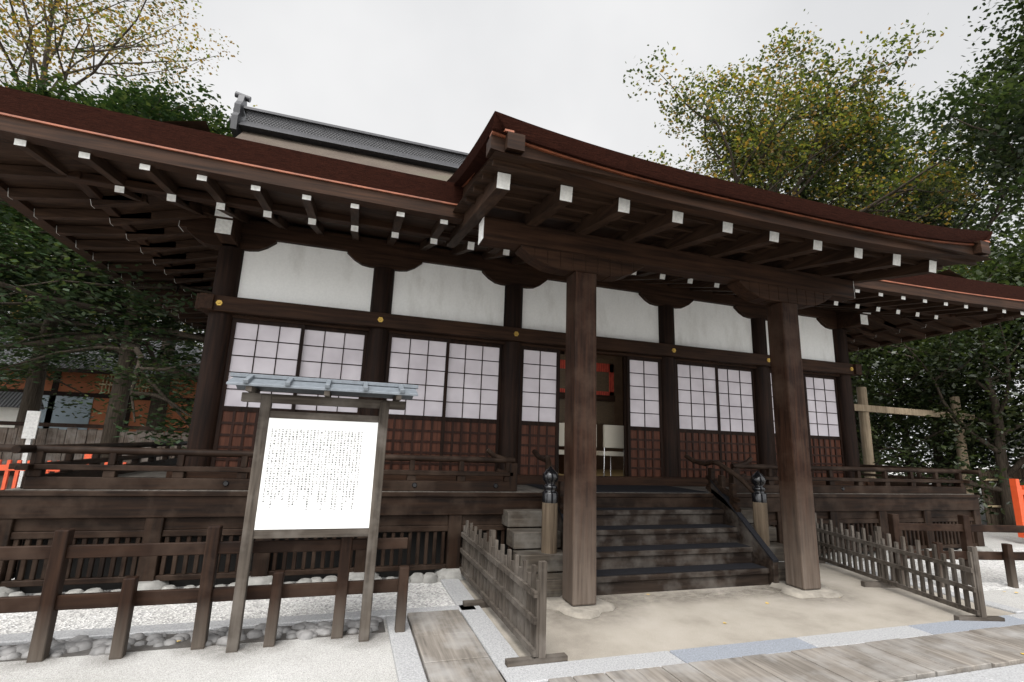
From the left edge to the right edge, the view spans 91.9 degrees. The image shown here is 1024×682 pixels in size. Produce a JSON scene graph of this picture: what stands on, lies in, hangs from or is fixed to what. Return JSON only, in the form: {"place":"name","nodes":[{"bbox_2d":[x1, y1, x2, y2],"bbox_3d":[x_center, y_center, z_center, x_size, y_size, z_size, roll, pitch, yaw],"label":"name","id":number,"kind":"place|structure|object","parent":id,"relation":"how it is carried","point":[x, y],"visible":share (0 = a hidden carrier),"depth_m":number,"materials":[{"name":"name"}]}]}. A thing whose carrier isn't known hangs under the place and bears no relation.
{"place":"outdoors","nodes":[
{"label":"outdoors","id":0,"kind":"place"},
{"bbox_2d":[0,0,256,268],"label":"tree","id":1,"kind":"object","parent":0,"point":[98,9],"depth_m":20.77,"materials":[{"name":"green plant"}]},
{"bbox_2d":[0,460,1023,681],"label":"ground","id":2,"kind":"structure","parent":0,"point":[348,658],"depth_m":3.28,"materials":[{"name":"white gravel"}]},
{"bbox_2d":[0,391,44,427],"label":"tile wall","id":3,"kind":"structure","parent":2,"relation":"on","point":[9,407],"depth_m":14.14,"materials":[{"name":"white paint"}]},
{"bbox_2d":[0,454,126,489],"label":"vermilion fence","id":4,"kind":"object","parent":2,"relation":"on","point":[3,467],"visible":0.24,"depth_m":7.98,"materials":[{"name":"wood"}]},
{"bbox_2d":[1,222,182,331],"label":"leaves","id":5,"kind":"object","parent":2,"relation":"on","point":[39,293],"depth_m":22.35,"materials":[{"name":"green plant"}]},
{"bbox_2d":[0,426,188,489],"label":"plank fence","id":6,"kind":"object","parent":2,"relation":"on","point":[44,436],"visible":0.29,"depth_m":10.43,"materials":[{"name":"brown wood"}]},
{"bbox_2d":[0,421,186,475],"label":"fence rail","id":7,"kind":"object","parent":6,"relation":"attached to","point":[12,473],"depth_m":10.47,"materials":[{"name":"brown wood"}]},
{"bbox_2d":[1,270,196,344],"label":"leaves","id":8,"kind":"object","parent":2,"relation":"on","point":[34,309],"depth_m":22.15,"materials":[{"name":"green plant"}]},
{"bbox_2d":[0,317,201,436],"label":"building","id":9,"kind":"structure","parent":2,"relation":"on","point":[47,415],"depth_m":17.21,"materials":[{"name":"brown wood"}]},
{"bbox_2d":[0,58,205,427],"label":"tree","id":10,"kind":"object","parent":2,"relation":"on","point":[150,321],"depth_m":12.02,"materials":[{"name":"green plant"}]},
{"bbox_2d":[0,65,232,464],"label":"tree","id":11,"kind":"object","parent":2,"relation":"on","point":[129,96],"depth_m":9.68,"materials":[{"name":"green plant"}]},
{"bbox_2d":[146,321,179,433],"bbox_3d":[-12.779,-1.358,18.592,2.860,12.277,5.013,16,-18,-50],"label":"trunk","id":12,"kind":"object","parent":2,"relation":"on","point":[154,408],"depth_m":17.63,"materials":[{"name":"brown plant"}]},
{"bbox_2d":[0,616,385,661],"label":"cobbles","id":13,"kind":"object","parent":2,"relation":"on","point":[306,631],"visible":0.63,"depth_m":3.59,"materials":[{"name":"grey stone"}]},
{"bbox_2d":[26,525,409,662],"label":"fence posts","id":14,"kind":"object","parent":2,"relation":"on","point":[46,616],"visible":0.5,"depth_m":3.52,"materials":[{"name":"brown wood"}]},
{"bbox_2d":[0,537,407,613],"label":"fence rails","id":15,"kind":"object","parent":14,"relation":"attached to","point":[19,604],"visible":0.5,"depth_m":3.55,"materials":[{"name":"brown wood"}]},
{"bbox_2d":[225,394,389,652],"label":"signboard posts","id":16,"kind":"object","parent":2,"relation":"on","point":[239,596],"visible":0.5,"depth_m":3.75,"materials":[{"name":"wood"}]},
{"bbox_2d":[254,418,377,529],"bbox_3d":[-1.499,1.029,3.848,0.820,0.815,0.018,6,-12,-17],"label":"sign board","id":17,"kind":"object","parent":16,"relation":"attached to","point":[317,474],"visible":1,"depth_m":3.83,"materials":[{"name":"white paper"}]},
{"bbox_2d":[241,392,404,538],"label":"sign rails","id":18,"kind":"object","parent":16,"relation":"attached to","point":[314,401],"visible":0.81,"depth_m":3.87,"materials":[{"name":"brown wood"}]},
{"bbox_2d":[245,386,401,400],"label":"roof supports","id":19,"kind":"object","parent":18,"relation":"on","point":[251,389],"visible":0.86,"depth_m":3.82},
{"bbox_2d":[226,372,418,399],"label":"signboard roof","id":20,"kind":"structure","parent":19,"relation":"on","point":[261,382],"depth_m":3.95,"materials":[{"name":"grey metal"}]},
{"bbox_2d":[14,522,961,593],"bbox_3d":[0.493,3.174,9.553,12.720,0.680,6.740,6,-12,-17],"label":"dark underfloor","id":21,"kind":"object","parent":2,"relation":"on","point":[108,586],"depth_m":5.07,"materials":[{"name":"black"}]},
{"bbox_2d":[0,546,992,596],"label":"foundation stones","id":22,"kind":"object","parent":2,"relation":"on","point":[437,575],"visible":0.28,"depth_m":5.04,"materials":[{"name":"grey stone"}]},
{"bbox_2d":[0,441,984,587],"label":"veranda","id":23,"kind":"object","parent":22,"relation":"on","point":[41,514],"visible":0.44,"depth_m":5.17,"materials":[{"name":"brown wood"}]},
{"bbox_2d":[6,465,974,494],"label":"veranda floor","id":24,"kind":"structure","parent":23,"relation":"on","point":[525,489],"depth_m":6.28,"materials":[{"name":"brown wood"}]},
{"bbox_2d":[292,320,625,475],"bbox_3d":[0.568,1.081,9.984,10.520,3.175,4.540,6,-12,-17],"label":"interior","id":25,"kind":"object","parent":24,"relation":"on","point":[616,465],"depth_m":12.75,"materials":[{"name":"brown wood"}]},
{"bbox_2d":[559,422,564,473],"bbox_3d":[0.697,1.747,9.188,1.400,1.480,1.825,6,-12,-17],"label":"altar","id":26,"kind":"object","parent":25,"relation":"on","point":[561,463],"visible":0.02,"depth_m":9.95,"materials":[{"name":"black"}]},
{"bbox_2d":[560,392,614,401],"bbox_3d":[1.035,0.948,8.526,1.640,0.100,0.060,6,-12,-17],"label":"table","id":27,"kind":"object","parent":25,"relation":"attached to","point":[608,398],"visible":0.36,"depth_m":8.67,"materials":[{"name":"brown wood"}]},
{"bbox_2d":[559,354,613,424],"bbox_3d":[1.031,0.821,8.579,1.640,1.170,0.025,6,-12,-17],"label":"blind","id":28,"kind":"object","parent":27,"relation":"hanging from","point":[604,385],"visible":0.3,"depth_m":8.73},
{"bbox_2d":[559,423,623,475],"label":"chairs","id":29,"kind":"object","parent":25,"relation":"on","point":[613,436],"visible":0.23,"depth_m":8.18,"materials":[{"name":"beige"}]},
{"bbox_2d":[64,173,951,486],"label":"horizontal beams","id":30,"kind":"structure","parent":24,"relation":"on","point":[292,313],"depth_m":7.07,"materials":[{"name":"brown wood"}]},
{"bbox_2d":[0,121,996,345],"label":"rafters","id":31,"kind":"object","parent":30,"relation":"on","point":[11,153],"depth_m":5.38,"materials":[{"name":"brown wood"}]},
{"bbox_2d":[0,159,1012,350],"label":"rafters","id":32,"kind":"object","parent":31,"relation":"on","point":[194,317],"visible":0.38,"depth_m":6.12,"materials":[{"name":"brown wood"}]},
{"bbox_2d":[0,86,1023,299],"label":"roof","id":33,"kind":"structure","parent":31,"relation":"on","point":[329,163],"depth_m":4.92,"materials":[{"name":"brown wood"}]},
{"bbox_2d":[229,91,468,172],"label":"ridge","id":34,"kind":"structure","parent":33,"relation":"on","point":[244,117],"depth_m":9.50,"materials":[{"name":"grey metal"}]},
{"bbox_2d":[0,115,1023,351],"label":"fascia","id":35,"kind":"structure","parent":33,"relation":"attached to","point":[35,133],"depth_m":4.76,"materials":[{"name":"brown wood"}]},
{"bbox_2d":[447,111,992,243],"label":"porch roof","id":36,"kind":"structure","parent":33,"relation":"attached to","point":[475,160],"depth_m":4.40,"materials":[{"name":"brown wood"}]},
{"bbox_2d":[0,112,1023,301],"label":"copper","id":37,"kind":"object","parent":31,"relation":"on","point":[527,145],"visible":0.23,"depth_m":4.62,"materials":[{"name":"brown metal"}]},
{"bbox_2d":[8,138,1023,350],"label":"rafter end caps","id":38,"kind":"object","parent":31,"relation":"on","point":[223,226],"visible":0.46,"depth_m":5.18,"materials":[{"name":"white paint"}]},
{"bbox_2d":[15,142,1022,318],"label":"rafters","id":39,"kind":"object","parent":31,"relation":"attached to","point":[492,196],"visible":0.56,"depth_m":5.59,"materials":[{"name":"brown wood"}]},
{"bbox_2d":[66,171,955,485],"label":"eave beams","id":40,"kind":"structure","parent":30,"relation":"attached to","point":[206,299],"depth_m":6.26,"materials":[{"name":"brown wood"}]},
{"bbox_2d":[210,318,845,477],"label":"panel frames","id":41,"kind":"structure","parent":30,"relation":"attached to","point":[628,427],"depth_m":7.39,"materials":[{"name":"brown wood"}]},
{"bbox_2d":[215,411,842,477],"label":"lattice wall panels","id":42,"kind":"object","parent":41,"relation":"attached to","point":[226,428],"visible":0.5,"depth_m":7.21,"materials":[{"name":"brown wood"}]},
{"bbox_2d":[216,411,843,477],"bbox_3d":[1.246,1.710,7.604,10.210,0.730,0.064,6,-12,-17],"label":"koshi grid","id":43,"kind":"object","parent":41,"relation":"attached to","point":[244,423],"visible":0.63,"depth_m":7.23,"materials":[{"name":"brown wood"}]},
{"bbox_2d":[224,322,838,436],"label":"shoji windows","id":44,"kind":"structure","parent":41,"relation":"attached to","point":[290,351],"depth_m":7.24,"materials":[{"name":"white paper"}]},
{"bbox_2d":[216,300,852,370],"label":"gold fittings","id":45,"kind":"object","parent":30,"relation":"attached to","point":[220,303],"visible":0.98,"depth_m":7.05,"materials":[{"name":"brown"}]},
{"bbox_2d":[238,242,834,373],"bbox_3d":[0.569,1.062,9.988,10.620,3.135,4.640,6,-12,-17],"label":"plaster","id":46,"kind":"object","parent":30,"relation":"attached to","point":[291,273],"visible":0.04,"depth_m":7.45,"materials":[{"name":"white paint"}]},
{"bbox_2d":[185,246,859,477],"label":"building columns","id":47,"kind":"structure","parent":24,"relation":"on","point":[203,424],"depth_m":7.23,"materials":[{"name":"brown wood"}]},
{"bbox_2d":[187,222,857,331],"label":"brackets","id":48,"kind":"object","parent":47,"relation":"on","point":[208,239],"visible":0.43,"depth_m":7.51,"materials":[{"name":"brown wood"}]},
{"bbox_2d":[486,448,753,513],"bbox_3d":[1.606,1.813,6.414,3.993,0.708,1.143,6,-12,-17],"label":"handrail","id":49,"kind":"object","parent":24,"relation":"on","point":[730,493],"visible":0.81,"depth_m":6.45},
{"bbox_2d":[223,481,844,490],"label":"rail fittings","id":50,"kind":"object","parent":23,"relation":"attached to","point":[414,484],"visible":0.88,"depth_m":5.61,"materials":[{"name":"black"}]},
{"bbox_2d":[0,562,1023,681],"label":"kerbs","id":51,"kind":"structure","parent":2,"relation":"on","point":[497,647],"depth_m":3.81,"materials":[{"name":"stone"}]},
{"bbox_2d":[0,547,1023,633],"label":"pebbles","id":52,"kind":"object","parent":2,"relation":"on","point":[993,577],"visible":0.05,"depth_m":4.38,"materials":[{"name":"white gravel"}]},
{"bbox_2d":[17,411,41,487],"bbox_3d":[-9.733,2.309,9.901,0.220,1.800,0.110,6,-12,-17],"label":"white post","id":53,"kind":"object","parent":52,"relation":"on","point":[30,427],"visible":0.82,"depth_m":9.96,"materials":[{"name":"white wood"}]},
{"bbox_2d":[459,531,567,667],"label":"fence rails","id":54,"kind":"object","parent":2,"relation":"on","point":[486,601],"visible":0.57,"depth_m":3.90,"materials":[{"name":"brown wood"}]},
{"bbox_2d":[460,520,546,657],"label":"pickets","id":55,"kind":"object","parent":54,"relation":"attached to","point":[534,635],"visible":0.6,"depth_m":3.97,"materials":[{"name":"brown wood"}]},
{"bbox_2d":[562,271,820,605],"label":"pillars","id":56,"kind":"structure","parent":2,"relation":"on","point":[801,556],"depth_m":5.21,"materials":[{"name":"brown wood"}]},
{"bbox_2d":[479,216,854,309],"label":"porch beams","id":57,"kind":"structure","parent":56,"relation":"on","point":[553,251],"depth_m":5.55,"materials":[{"name":"brown wood"}]},
{"bbox_2d":[386,615,1023,681],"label":"kerbs","id":58,"kind":"structure","parent":2,"relation":"on","point":[408,663],"depth_m":3.44,"materials":[{"name":"stone"}]},
{"bbox_2d":[407,609,1023,681],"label":"boardwalk","id":59,"kind":"structure","parent":2,"relation":"on","point":[449,646],"depth_m":3.53,"materials":[{"name":"wood"}]},
{"bbox_2d":[461,563,1013,660],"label":"paved floor","id":60,"kind":"structure","parent":2,"relation":"on","point":[635,623],"depth_m":4.56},
{"bbox_2d":[502,508,785,596],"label":"stair side blocks","id":61,"kind":"structure","parent":60,"relation":"on","point":[523,538],"depth_m":5.43,"materials":[{"name":"brown wood"}]},
{"bbox_2d":[541,502,769,572],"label":"railing posts","id":62,"kind":"object","parent":60,"relation":"on","point":[550,517],"visible":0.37,"depth_m":5.34,"materials":[{"name":"brown wood"}]},
{"bbox_2d":[542,466,766,502],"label":"post finials","id":63,"kind":"object","parent":62,"relation":"on","point":[550,477],"visible":1,"depth_m":5.44,"materials":[{"name":"black metal"}]},
{"bbox_2d":[557,483,778,595],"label":"steps","id":64,"kind":"structure","parent":60,"relation":"on","point":[740,533],"depth_m":5.74,"materials":[{"name":"wood"}]},
{"bbox_2d":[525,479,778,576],"bbox_3d":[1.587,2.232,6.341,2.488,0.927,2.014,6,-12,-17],"label":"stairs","id":65,"kind":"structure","parent":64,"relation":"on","point":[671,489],"depth_m":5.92,"materials":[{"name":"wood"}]},
{"bbox_2d":[546,581,843,619],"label":"pillar base stones","id":66,"kind":"object","parent":60,"relation":"on","point":[560,604],"visible":0.72,"depth_m":4.69,"materials":[{"name":"beige stone"}]},
{"bbox_2d":[816,528,1004,621],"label":"fence rails","id":67,"kind":"object","parent":60,"relation":"on","point":[885,583],"visible":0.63,"depth_m":5.39,"materials":[{"name":"brown wood"}]},
{"bbox_2d":[815,513,986,617],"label":"pickets","id":68,"kind":"object","parent":67,"relation":"attached to","point":[975,577],"visible":0.84,"depth_m":5.42,"materials":[{"name":"brown wood"}]},
{"bbox_2d":[854,356,949,473],"bbox_3d":[11.456,1.526,17.661,7.902,7.951,7.289,6,-12,-17],"label":"foliage","id":69,"kind":"object","parent":2,"relation":"on","point":[883,442],"depth_m":16.36,"materials":[{"name":"green plant"}]},
{"bbox_2d":[854,387,974,493],"bbox_3d":[9.305,2.671,11.340,4.203,3.002,0.255,6,-12,-20],"label":"frame","id":70,"kind":"object","parent":2,"relation":"on","point":[862,407],"visible":0.48,"depth_m":11.02,"materials":[{"name":"wood"}]},
{"bbox_2d":[848,220,1023,524],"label":"tree","id":71,"kind":"object","parent":2,"relation":"on","point":[1010,277],"depth_m":11.39,"materials":[{"name":"green plant"}]},
{"bbox_2d":[848,322,1023,503],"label":"tree","id":72,"kind":"object","parent":2,"relation":"on","point":[880,386],"depth_m":12.35,"materials":[{"name":"green plant"}]},
{"bbox_2d":[858,333,1015,482],"bbox_3d":[13.398,1.108,18.038,9.001,9.053,6.569,11,-15,-38],"label":"foliage","id":73,"kind":"object","parent":2,"relation":"on","point":[923,423],"depth_m":17.72,"materials":[{"name":"green plant"}]},
{"bbox_2d":[851,250,1023,485],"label":"tree","id":74,"kind":"object","parent":2,"relation":"on","point":[906,424],"depth_m":13.49,"materials":[{"name":"green plant"}]},
{"bbox_2d":[887,513,1018,587],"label":"fence posts","id":75,"kind":"object","parent":2,"relation":"on","point":[966,541],"visible":0.54,"depth_m":6.03,"materials":[{"name":"brown wood"}]},
{"bbox_2d":[900,523,1023,560],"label":"fence rails","id":76,"kind":"object","parent":75,"relation":"attached to","point":[987,555],"visible":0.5,"depth_m":6.10,"materials":[{"name":"brown wood"}]},
{"bbox_2d":[902,236,1023,476],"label":"tree","id":77,"kind":"object","parent":2,"relation":"on","point":[1021,380],"depth_m":13.54,"materials":[{"name":"green plant"}]},
{"bbox_2d":[977,468,1023,524],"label":"brush fence","id":78,"kind":"object","parent":2,"relation":"on","point":[993,519],"visible":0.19,"depth_m":11.61,"materials":[{"name":"brown plant"}]},
{"bbox_2d":[984,479,1020,507],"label":"fence rails","id":79,"kind":"object","parent":78,"relation":"attached to","point":[996,506],"visible":0.5,"depth_m":11.54,"materials":[{"name":"brown wood"}]},
{"bbox_2d":[1007,434,1023,467],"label":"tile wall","id":80,"kind":"structure","parent":2,"relation":"on","point":[1019,448],"depth_m":16.91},
{"bbox_2d":[1009,479,1023,537],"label":"vermilion fence","id":81,"kind":"object","parent":2,"relation":"on","point":[1017,490],"visible":0.94,"depth_m":9.27,"materials":[{"name":"orange wood"}]},
{"bbox_2d":[0,0,1023,462],"label":"sky","id":82,"kind":"structure","parent":0,"point":[429,72],"materials":[{"name":"white"}]},
{"bbox_2d":[623,9,1007,274],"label":"leaves","id":83,"kind":"object","parent":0,"point":[841,114],"depth_m":20.57,"materials":[{"name":"green plant"}]},
{"bbox_2d":[735,53,1023,472],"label":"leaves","id":84,"kind":"object","parent":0,"point":[904,139],"depth_m":23.96,"materials":[{"name":"green plant"}]},
{"bbox_2d":[832,102,1023,494],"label":"tree","id":85,"kind":"object","parent":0,"point":[986,218],"depth_m":22.48,"materials":[{"name":"green plant"}]},
{"bbox_2d":[893,0,1023,275],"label":"tree","id":86,"kind":"object","parent":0,"point":[1002,113],"depth_m":14.45,"materials":[{"name":"green plant"}]}
]}

